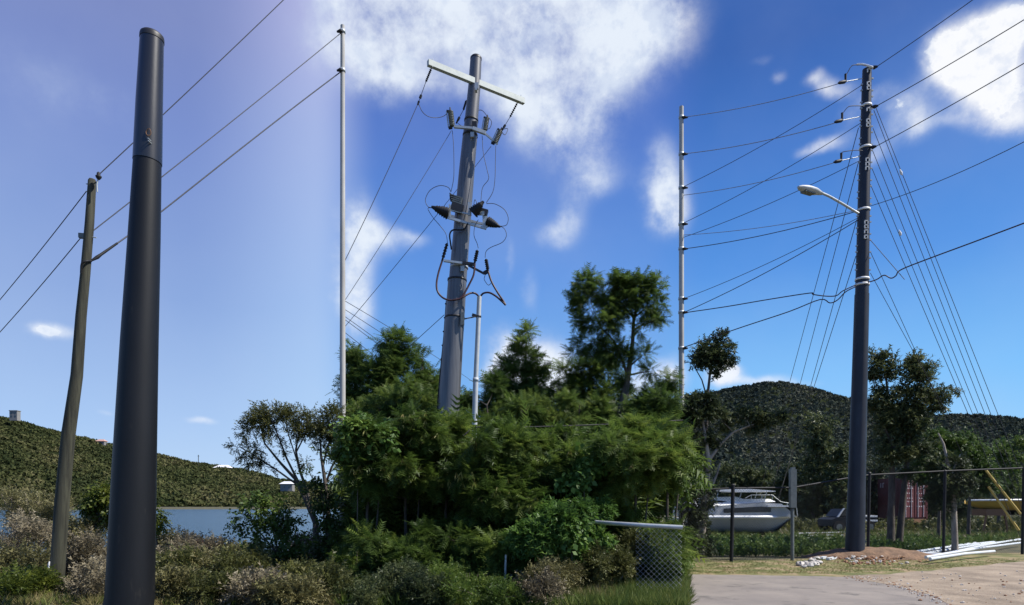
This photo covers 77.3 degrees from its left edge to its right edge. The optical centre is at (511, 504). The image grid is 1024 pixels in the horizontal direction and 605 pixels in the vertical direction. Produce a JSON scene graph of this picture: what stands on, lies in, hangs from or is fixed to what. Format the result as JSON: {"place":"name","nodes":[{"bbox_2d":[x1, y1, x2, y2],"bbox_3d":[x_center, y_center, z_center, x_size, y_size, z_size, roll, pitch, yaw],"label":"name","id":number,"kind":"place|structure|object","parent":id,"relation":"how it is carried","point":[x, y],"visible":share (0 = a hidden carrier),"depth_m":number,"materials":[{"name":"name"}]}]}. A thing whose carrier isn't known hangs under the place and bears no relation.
{"place":"outdoors","nodes":[
{"label":"outdoors","id":0,"kind":"place"},
{"bbox_2d":[0,419,317,506],"bbox_3d":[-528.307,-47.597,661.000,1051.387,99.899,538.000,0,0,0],"label":"hill","id":1,"kind":"structure","parent":0,"point":[110,452],"depth_m":483.48,"materials":[{"name":"green plant"}]},
{"bbox_2d":[0,416,411,506],"bbox_3d":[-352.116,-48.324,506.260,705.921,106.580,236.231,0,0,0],"label":"hill forest","id":2,"kind":"object","parent":1,"relation":"on","point":[211,485],"visible":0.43,"depth_m":486.88,"materials":[{"name":"green plant"}]},
{"bbox_2d":[0,509,338,552],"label":"water","id":3,"kind":"structure","parent":0,"point":[206,521],"depth_m":96.82,"materials":[{"name":"blue liquid"}]},
{"bbox_2d":[332,577,534,604],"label":"grass","id":4,"kind":"structure","parent":0,"point":[454,603],"depth_m":9.99,"materials":[{"name":"green plant"}]},
{"bbox_2d":[0,507,1020,604],"bbox_3d":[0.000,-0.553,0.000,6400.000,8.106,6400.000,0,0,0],"label":"ground","id":5,"kind":"structure","parent":0,"point":[996,549],"depth_m":23.18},
{"bbox_2d":[0,478,54,541],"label":"scrub bush","id":6,"kind":"object","parent":5,"relation":"on","point":[24,502],"visible":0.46,"depth_m":21.83,"materials":[{"name":"green plant"}]},
{"bbox_2d":[0,533,70,572],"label":"scrub bush","id":7,"kind":"object","parent":5,"relation":"on","point":[27,555],"visible":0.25,"depth_m":12.98,"materials":[{"name":"green plant"}]},
{"bbox_2d":[0,559,71,601],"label":"scrub bush","id":8,"kind":"object","parent":5,"relation":"on","point":[20,581],"visible":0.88,"depth_m":10.71,"materials":[{"name":"green plant"}]},
{"bbox_2d":[0,508,74,553],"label":"scrub bush","id":9,"kind":"object","parent":5,"relation":"on","point":[39,531],"visible":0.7,"depth_m":15.65,"materials":[{"name":"beige plant"}]},
{"bbox_2d":[49,172,101,593],"bbox_3d":[-7.612,-2.035,11.179,0.976,7.469,0.239,0,0,3],"label":"utility pole","id":10,"kind":"object","parent":5,"relation":"on","point":[62,498],"visible":0.94,"depth_m":11.13,"materials":[{"name":"brown wood"}]},
{"bbox_2d":[45,513,107,554],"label":"scrub bush","id":11,"kind":"object","parent":5,"relation":"on","point":[81,523],"visible":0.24,"depth_m":16.77,"materials":[{"name":"green plant"}]},
{"bbox_2d":[51,553,105,602],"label":"scrub bush","id":12,"kind":"object","parent":5,"relation":"on","point":[88,578],"visible":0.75,"depth_m":10.59,"materials":[{"name":"beige plant"}]},
{"bbox_2d":[65,526,106,575],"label":"scrub bush","id":13,"kind":"object","parent":5,"relation":"on","point":[83,541],"visible":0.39,"depth_m":13.60,"materials":[{"name":"beige plant"}]},
{"bbox_2d":[73,477,110,547],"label":"leafy shrub","id":14,"kind":"object","parent":5,"relation":"on","point":[96,504],"visible":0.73,"depth_m":16.80,"materials":[{"name":"green plant"}]},
{"bbox_2d":[102,27,164,604],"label":"utility pole","id":15,"kind":"object","parent":5,"relation":"on","point":[130,573],"visible":1,"depth_m":9.31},
{"bbox_2d":[0,548,345,604],"bbox_3d":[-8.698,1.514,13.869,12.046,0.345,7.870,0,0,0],"label":"grass","id":16,"kind":"structure","parent":5,"relation":"on","point":[84,602],"depth_m":10.22,"materials":[{"name":"green plant"}]},
{"bbox_2d":[155,560,207,601],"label":"scrub bush","id":17,"kind":"object","parent":5,"relation":"on","point":[170,575],"visible":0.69,"depth_m":10.38,"materials":[{"name":"green plant"}]},
{"bbox_2d":[155,543,210,575],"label":"scrub bush","id":18,"kind":"object","parent":5,"relation":"on","point":[182,557],"visible":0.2,"depth_m":11.72,"materials":[{"name":"green plant"}]},
{"bbox_2d":[167,561,248,604],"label":"scrub bush","id":19,"kind":"object","parent":5,"relation":"on","point":[204,585],"visible":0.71,"depth_m":10.28,"materials":[{"name":"green plant"}]},
{"bbox_2d":[199,538,278,574],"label":"scrub bush","id":20,"kind":"object","parent":5,"relation":"on","point":[237,560],"visible":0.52,"depth_m":11.80,"materials":[{"name":"green plant"}]},
{"bbox_2d":[213,561,287,604],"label":"scrub bush","id":21,"kind":"object","parent":5,"relation":"on","point":[245,584],"visible":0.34,"depth_m":9.98,"materials":[{"name":"beige plant"}]},
{"bbox_2d":[221,398,319,558],"bbox_3d":[-5.774,-0.490,15.539,2.528,4.280,1.132,0,0,0],"label":"flat topped tree","id":22,"kind":"object","parent":5,"relation":"on","point":[262,417],"visible":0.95,"depth_m":15.45,"materials":[{"name":"green plant"}]},
{"bbox_2d":[223,489,317,568],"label":"leafy shrub","id":23,"kind":"object","parent":5,"relation":"on","point":[281,527],"visible":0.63,"depth_m":12.91,"materials":[{"name":"green plant"}]},
{"bbox_2d":[248,567,342,604],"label":"scrub bush","id":24,"kind":"object","parent":5,"relation":"on","point":[299,589],"visible":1,"depth_m":9.81,"materials":[{"name":"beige plant"}]},
{"bbox_2d":[295,467,351,562],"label":"leafy shrub","id":25,"kind":"object","parent":5,"relation":"on","point":[327,524],"visible":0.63,"depth_m":13.51,"materials":[{"name":"green plant"}]},
{"bbox_2d":[293,549,360,599],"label":"scrub bush","id":26,"kind":"object","parent":5,"relation":"on","point":[331,572],"visible":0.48,"depth_m":10.61,"materials":[{"name":"green plant"}]},
{"bbox_2d":[304,398,351,558],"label":"flat topped tree","id":27,"kind":"object","parent":5,"relation":"on","point":[328,416],"visible":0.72,"depth_m":14.93,"materials":[{"name":"green plant"}]},
{"bbox_2d":[337,24,345,524],"bbox_3d":[-4.248,-5.184,15.958,0.159,13.568,0.247,0,0,17],"label":"utility pole","id":28,"kind":"object","parent":5,"relation":"on","point":[342,69],"visible":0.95,"depth_m":15.95,"materials":[{"name":"metal"}]},
{"bbox_2d":[325,338,376,421],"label":"tree","id":29,"kind":"object","parent":5,"relation":"on","point":[353,354],"visible":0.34,"depth_m":20.78,"materials":[{"name":"green plant"}]},
{"bbox_2d":[325,570,397,604],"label":"undergrowth bush","id":30,"kind":"object","parent":5,"relation":"on","point":[368,585],"visible":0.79,"depth_m":10.12,"materials":[{"name":"green plant"}]},
{"bbox_2d":[329,411,400,564],"bbox_3d":[-2.830,-0.089,12.428,1.340,3.479,1.036,0,0,0],"label":"broadleaf vine","id":31,"kind":"object","parent":5,"relation":"on","point":[346,421],"visible":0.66,"depth_m":12.25,"materials":[{"name":"green plant"}]},
{"bbox_2d":[324,517,407,579],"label":"thicket shrub","id":32,"kind":"object","parent":5,"relation":"on","point":[365,544],"visible":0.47,"depth_m":11.81,"materials":[{"name":"green plant"}]},
{"bbox_2d":[309,444,424,543],"bbox_3d":[-3.172,0.170,16.372,4.056,4.884,3.854,0,0,0],"label":"thicket shrub","id":33,"kind":"object","parent":5,"relation":"on","point":[393,519],"visible":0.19,"depth_m":15.42,"materials":[{"name":"green plant"}]},
{"bbox_2d":[320,409,422,531],"bbox_3d":[-2.952,-0.185,13.080,1.777,3.670,2.922,0,0,-29],"label":"thicket shrub","id":34,"kind":"object","parent":5,"relation":"on","point":[375,478],"visible":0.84,"depth_m":12.29,"materials":[{"name":"green plant"}]},
{"bbox_2d":[337,378,407,429],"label":"tree","id":35,"kind":"object","parent":5,"relation":"on","point":[368,403],"visible":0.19,"depth_m":18.65,"materials":[{"name":"green plant"}]},
{"bbox_2d":[347,321,431,402],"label":"tree","id":36,"kind":"object","parent":5,"relation":"on","point":[392,360],"visible":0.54,"depth_m":20.24,"materials":[{"name":"green plant"}]},
{"bbox_2d":[363,531,435,577],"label":"thicket shrub","id":37,"kind":"object","parent":5,"relation":"on","point":[395,551],"visible":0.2,"depth_m":11.57,"materials":[{"name":"green plant"}]},
{"bbox_2d":[368,553,431,591],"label":"undergrowth bush","id":38,"kind":"object","parent":5,"relation":"on","point":[390,572],"visible":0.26,"depth_m":10.55,"materials":[{"name":"green plant"}]},
{"bbox_2d":[340,395,461,539],"bbox_3d":[-2.244,-0.311,13.618,2.746,3.922,2.510,0,0,0],"label":"thicket shrub","id":39,"kind":"object","parent":5,"relation":"on","point":[421,438],"visible":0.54,"depth_m":12.95,"materials":[{"name":"green plant"}]},
{"bbox_2d":[369,381,437,419],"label":"tree","id":40,"kind":"object","parent":5,"relation":"on","point":[428,399],"visible":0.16,"depth_m":18.18,"materials":[{"name":"green plant"}]},
{"bbox_2d":[380,565,462,604],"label":"undergrowth bush","id":41,"kind":"object","parent":5,"relation":"on","point":[420,584],"visible":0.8,"depth_m":9.91,"materials":[{"name":"green plant"}]},
{"bbox_2d":[401,510,478,575],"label":"thicket shrub","id":42,"kind":"object","parent":5,"relation":"on","point":[428,533],"visible":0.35,"depth_m":11.92,"materials":[{"name":"green plant"}]},
{"bbox_2d":[403,343,480,417],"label":"tree","id":43,"kind":"object","parent":5,"relation":"on","point":[429,375],"visible":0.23,"depth_m":21.33,"materials":[{"name":"green plant"}]},
{"bbox_2d":[394,393,510,533],"bbox_3d":[-1.268,0.083,16.249,3.958,5.277,4.017,0,0,45],"label":"thicket shrub","id":44,"kind":"object","parent":5,"relation":"on","point":[436,511],"visible":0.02,"depth_m":15.07,"materials":[{"name":"green plant"}]},
{"bbox_2d":[417,407,502,526],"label":"thicket shrub","id":45,"kind":"object","parent":5,"relation":"on","point":[458,424],"visible":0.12,"depth_m":13.71,"materials":[{"name":"green plant"}]},
{"bbox_2d":[425,554,510,602],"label":"undergrowth bush","id":46,"kind":"object","parent":5,"relation":"on","point":[461,571],"visible":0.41,"depth_m":10.57,"materials":[{"name":"green plant"}]},
{"bbox_2d":[417,53,524,415],"bbox_3d":[-1.077,-5.332,17.605,3.144,13.960,1.240,0,0,-14],"label":"utility pole","id":47,"kind":"object","parent":5,"relation":"on","point":[461,206],"visible":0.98,"depth_m":17.37,"materials":[{"name":"grey concrete"}]},
{"bbox_2d":[472,295,481,430],"bbox_3d":[-1.002,-2.066,17.600,0.331,7.325,0.162,0,0,0],"label":"conduit riser","id":48,"kind":"object","parent":47,"relation":"attached to","point":[476,370],"visible":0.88,"depth_m":17.54,"materials":[{"name":"plastic"}]},
{"bbox_2d":[438,513,516,576],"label":"thicket shrub","id":49,"kind":"object","parent":5,"relation":"on","point":[462,526],"visible":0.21,"depth_m":12.25,"materials":[{"name":"green plant"}]},
{"bbox_2d":[438,571,532,604],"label":"undergrowth bush","id":50,"kind":"object","parent":5,"relation":"on","point":[499,586],"visible":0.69,"depth_m":9.90,"materials":[{"name":"green plant"}]},
{"bbox_2d":[459,366,517,431],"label":"tree","id":51,"kind":"object","parent":5,"relation":"on","point":[495,391],"visible":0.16,"depth_m":19.37,"materials":[{"name":"green plant"}]},
{"bbox_2d":[436,409,553,527],"bbox_3d":[-0.289,-0.190,13.169,2.563,3.679,2.518,0,0,0],"label":"thicket shrub","id":52,"kind":"object","parent":5,"relation":"on","point":[490,489],"visible":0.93,"depth_m":12.54,"materials":[{"name":"green plant"}]},
{"bbox_2d":[467,525,534,579],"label":"thicket shrub","id":53,"kind":"object","parent":5,"relation":"on","point":[488,552],"visible":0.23,"depth_m":11.61,"materials":[{"name":"green plant"}]},
{"bbox_2d":[485,385,554,432],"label":"tree","id":54,"kind":"object","parent":5,"relation":"on","point":[536,406],"visible":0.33,"depth_m":18.47,"materials":[{"name":"green plant"}]},
{"bbox_2d":[470,317,581,417],"bbox_3d":[0.326,-2.282,21.184,3.976,7.864,2.587,0,0,0],"label":"tree","id":55,"kind":"object","parent":5,"relation":"on","point":[530,372],"visible":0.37,"depth_m":20.81,"materials":[{"name":"green plant"}]},
{"bbox_2d":[508,565,573,604],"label":"undergrowth bush","id":56,"kind":"object","parent":5,"relation":"on","point":[537,587],"visible":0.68,"depth_m":10.07,"materials":[{"name":"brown plant"}]},
{"bbox_2d":[487,426,598,506],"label":"thicket shrub","id":57,"kind":"object","parent":5,"relation":"on","point":[556,454],"visible":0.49,"depth_m":12.84,"materials":[{"name":"green plant"}]},
{"bbox_2d":[514,553,591,593],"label":"undergrowth bush","id":58,"kind":"object","parent":5,"relation":"on","point":[567,569],"visible":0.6,"depth_m":10.71,"materials":[{"name":"green plant"}]},
{"bbox_2d":[497,492,619,565],"bbox_3d":[0.869,0.695,11.823,2.207,1.909,2.378,0,0,12],"label":"vine tangle","id":59,"kind":"object","parent":5,"relation":"on","point":[542,529],"visible":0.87,"depth_m":11.21,"materials":[{"name":"green plant"}]},
{"bbox_2d":[554,511,598,565],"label":"broadleaf vine","id":60,"kind":"object","parent":5,"relation":"on","point":[580,542],"visible":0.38,"depth_m":11.21,"materials":[{"name":"green plant"}]},
{"bbox_2d":[539,385,617,441],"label":"tree","id":61,"kind":"object","parent":5,"relation":"on","point":[566,400],"visible":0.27,"depth_m":18.38,"materials":[{"name":"green plant"}]},
{"bbox_2d":[553,440,608,499],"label":"broadleaf vine","id":62,"kind":"object","parent":5,"relation":"on","point":[583,477],"visible":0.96,"depth_m":12.50,"materials":[{"name":"green plant"}]},
{"bbox_2d":[546,352,638,418],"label":"tree","id":63,"kind":"object","parent":5,"relation":"on","point":[588,380],"visible":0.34,"depth_m":21.23,"materials":[{"name":"green plant"}]},
{"bbox_2d":[504,520,682,589],"bbox_3d":[1.447,0.944,11.745,3.155,1.314,0.951,0,0,4],"label":"chain link fence","id":64,"kind":"object","parent":5,"relation":"on","point":[646,525],"visible":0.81,"depth_m":11.29,"materials":[{"name":"metal"}]},
{"bbox_2d":[570,539,618,590],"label":"undergrowth bush","id":65,"kind":"object","parent":5,"relation":"on","point":[596,567],"visible":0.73,"depth_m":11.30,"materials":[{"name":"green plant"}]},
{"bbox_2d":[521,564,701,604],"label":"grass","id":66,"kind":"structure","parent":5,"relation":"on","point":[631,593],"depth_m":10.37,"materials":[{"name":"green plant"}]},
{"bbox_2d":[579,388,644,432],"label":"tree","id":67,"kind":"object","parent":5,"relation":"on","point":[613,412],"visible":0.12,"depth_m":18.73,"materials":[{"name":"green plant"}]},
{"bbox_2d":[558,261,673,413],"bbox_3d":[3.261,-2.982,19.972,3.709,9.264,1.820,0,0,0],"label":"tree","id":68,"kind":"object","parent":5,"relation":"on","point":[627,289],"visible":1,"depth_m":19.84,"materials":[{"name":"green plant"}]},
{"bbox_2d":[600,521,651,581],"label":"undergrowth bush","id":69,"kind":"object","parent":5,"relation":"on","point":[623,561],"visible":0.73,"depth_m":11.87,"materials":[{"name":"green plant"}]},
{"bbox_2d":[579,407,699,580],"bbox_3d":[2.512,-0.207,13.058,2.720,3.714,2.303,0,0,0],"label":"thicket shrub","id":70,"kind":"object","parent":5,"relation":"on","point":[629,461],"visible":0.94,"depth_m":12.59,"materials":[{"name":"green plant"}]},
{"bbox_2d":[585,411,713,568],"bbox_3d":[3.007,-0.013,16.214,4.593,4.903,4.009,0,0,0],"label":"thicket shrub","id":71,"kind":"object","parent":5,"relation":"on","point":[656,504],"depth_m":15.90,"materials":[{"name":"green plant"}]},
{"bbox_2d":[616,365,685,410],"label":"tree","id":72,"kind":"object","parent":5,"relation":"on","point":[672,384],"visible":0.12,"depth_m":20.25,"materials":[{"name":"green plant"}]},
{"bbox_2d":[616,382,694,518],"bbox_3d":[4.205,-0.932,18.883,2.386,5.165,2.728,0,0,0],"label":"tree","id":73,"kind":"object","parent":5,"relation":"on","point":[654,403],"visible":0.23,"depth_m":18.24,"materials":[{"name":"green plant"}]},
{"bbox_2d":[632,512,698,581],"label":"thicket shrub","id":74,"kind":"object","parent":5,"relation":"on","point":[688,560],"visible":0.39,"depth_m":12.62,"materials":[{"name":"green plant"}]},
{"bbox_2d":[635,408,698,520],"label":"thicket shrub","id":75,"kind":"object","parent":5,"relation":"on","point":[660,428],"visible":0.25,"depth_m":13.17,"materials":[{"name":"green plant"}]},
{"bbox_2d":[678,105,687,527],"bbox_3d":[5.858,-6.035,21.965,0.320,15.269,0.220,0,0,45],"label":"utility pole","id":76,"kind":"object","parent":5,"relation":"on","point":[681,249],"visible":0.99,"depth_m":21.93,"materials":[{"name":"metal"}]},
{"bbox_2d":[684,326,740,430],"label":"lollipop tree","id":77,"kind":"object","parent":5,"relation":"on","point":[715,359],"visible":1,"depth_m":23.85,"materials":[{"name":"green plant"}]},
{"bbox_2d":[674,389,792,557],"bbox_3d":[6.639,-0.833,19.531,3.826,5.375,1.546,0,0,0],"label":"coastal tree","id":78,"kind":"object","parent":5,"relation":"on","point":[702,407],"visible":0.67,"depth_m":19.36,"materials":[{"name":"green plant"}]},
{"bbox_2d":[670,489,797,534],"bbox_3d":[11.804,0.476,34.097,6.184,2.580,2.405,0,0,0],"label":"motor boat","id":79,"kind":"object","parent":5,"relation":"on","point":[722,515],"visible":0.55,"depth_m":33.28,"materials":[{"name":"plastic"}]},
{"bbox_2d":[712,453,782,498],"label":"yard tree","id":80,"kind":"object","parent":5,"relation":"on","point":[748,473],"visible":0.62,"depth_m":54.60,"materials":[{"name":"green plant"}]},
{"bbox_2d":[764,458,819,518],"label":"yard tree","id":81,"kind":"object","parent":5,"relation":"on","point":[779,480],"visible":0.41,"depth_m":49.84,"materials":[{"name":"green plant"}]},
{"bbox_2d":[791,408,841,520],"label":"yard tree","id":82,"kind":"object","parent":5,"relation":"on","point":[815,444],"visible":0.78,"depth_m":45.73,"materials":[{"name":"green plant"}]},
{"bbox_2d":[819,441,848,508],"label":"yard tree","id":83,"kind":"object","parent":5,"relation":"on","point":[839,454],"visible":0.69,"depth_m":43.69,"materials":[{"name":"green plant"}]},
{"bbox_2d":[689,553,1023,576],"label":"grass verge","id":84,"kind":"object","parent":5,"relation":"on","point":[996,556],"depth_m":16.43,"materials":[{"name":"green plant"}]},
{"bbox_2d":[789,467,796,560],"bbox_3d":[7.984,0.275,18.200,0.170,2.650,0.140,0,0,0],"label":"fence post","id":85,"kind":"object","parent":84,"relation":"on","point":[792,487],"visible":0.88,"depth_m":18.15,"materials":[{"name":"grey metal"}]},
{"bbox_2d":[669,467,1023,561],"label":"chain link fence","id":86,"kind":"object","parent":84,"relation":"on","point":[868,503],"visible":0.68,"depth_m":19.90,"materials":[{"name":"grey metal"}]},
{"bbox_2d":[801,547,944,559],"bbox_3d":[10.896,1.461,19.200,5.000,0.379,2.200,0,0,0],"label":"dirt mound","id":87,"kind":"object","parent":84,"relation":"on","point":[890,552],"visible":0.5,"depth_m":18.66,"materials":[{"name":"brown soil"}]},
{"bbox_2d":[833,63,877,551],"bbox_3d":[10.028,-5.729,18.924,1.372,14.716,0.685,0,0,0],"label":"utility pole","id":88,"kind":"object","parent":87,"relation":"on","point":[855,517],"visible":0.95,"depth_m":18.84,"materials":[{"name":"grey metal"}]},
{"bbox_2d":[707,526,1020,556],"bbox_3d":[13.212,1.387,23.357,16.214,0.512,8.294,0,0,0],"label":"weeds","id":89,"kind":"object","parent":5,"relation":"on","point":[746,552],"visible":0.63,"depth_m":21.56,"materials":[{"name":"green plant"}]},
{"bbox_2d":[866,454,887,521],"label":"yard tree","id":90,"kind":"object","parent":5,"relation":"on","point":[874,479],"visible":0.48,"depth_m":47.72,"materials":[{"name":"green plant"}]},
{"bbox_2d":[779,512,1020,532],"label":"weeds","id":91,"kind":"object","parent":5,"relation":"on","point":[906,525],"visible":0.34,"depth_m":37.40,"materials":[{"name":"green plant"}]},
{"bbox_2d":[878,478,927,525],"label":"shipping container","id":92,"kind":"object","parent":5,"relation":"on","point":[912,499],"visible":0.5,"depth_m":44.62,"materials":[{"name":"metal"}]},
{"bbox_2d":[867,343,965,542],"bbox_3d":[14.330,-2.076,23.063,3.765,7.452,1.749,0,0,0],"label":"coastal tree","id":93,"kind":"object","parent":5,"relation":"on","point":[912,407],"visible":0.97,"depth_m":22.85,"materials":[{"name":"green plant"}]},
{"bbox_2d":[901,422,977,537],"bbox_3d":[17.853,-0.915,26.873,3.125,5.130,2.027,0,0,0],"label":"tree","id":94,"kind":"object","parent":5,"relation":"on","point":[963,445],"visible":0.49,"depth_m":26.73,"materials":[{"name":"green plant"}]},
{"bbox_2d":[915,433,981,550],"bbox_3d":[14.717,-0.377,21.454,1.924,4.053,1.433,0,0,0],"label":"coastal tree","id":95,"kind":"object","parent":5,"relation":"on","point":[955,461],"visible":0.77,"depth_m":21.42,"materials":[{"name":"green plant"}]},
{"bbox_2d":[950,426,1010,533],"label":"tree","id":96,"kind":"object","parent":5,"relation":"on","point":[982,462],"visible":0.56,"depth_m":27.68,"materials":[{"name":"plant"}]},
{"bbox_2d":[964,499,1021,532],"bbox_3d":[26.729,0.655,34.862,4.117,1.904,1.875,0,0,0],"label":"skiff","id":97,"kind":"object","parent":5,"relation":"on","point":[990,510],"visible":0.6,"depth_m":34.41,"materials":[{"name":"metal"}]},
{"bbox_2d":[975,429,1023,530],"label":"tree","id":98,"kind":"object","parent":5,"relation":"on","point":[1008,449],"visible":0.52,"depth_m":37.76,"materials":[{"name":"plant"}]},
{"bbox_2d":[0,0,1023,483],"label":"sky","id":99,"kind":"structure","parent":0,"point":[587,169],"materials":[{"name":"blue"}]},
{"bbox_2d":[688,574,946,604],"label":"road","id":100,"kind":"structure","parent":0,"point":[760,590],"depth_m":11.69,"materials":[{"name":"concrete"}]},
{"bbox_2d":[665,386,1023,506],"bbox_3d":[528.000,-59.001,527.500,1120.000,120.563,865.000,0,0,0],"label":"hill","id":101,"kind":"structure","parent":0,"point":[794,416],"depth_m":413.70,"materials":[{"name":"green plant"}]},
{"bbox_2d":[676,380,1023,508],"bbox_3d":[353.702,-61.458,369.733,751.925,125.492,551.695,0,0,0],"label":"hill forest","id":102,"kind":"object","parent":101,"relation":"on","point":[760,452],"visible":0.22,"depth_m":410.08,"materials":[{"name":"green plant"}]},
{"bbox_2d":[848,561,1023,604],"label":"dirt shoulder","id":103,"kind":"object","parent":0,"point":[986,579],"visible":0.99,"depth_m":13.00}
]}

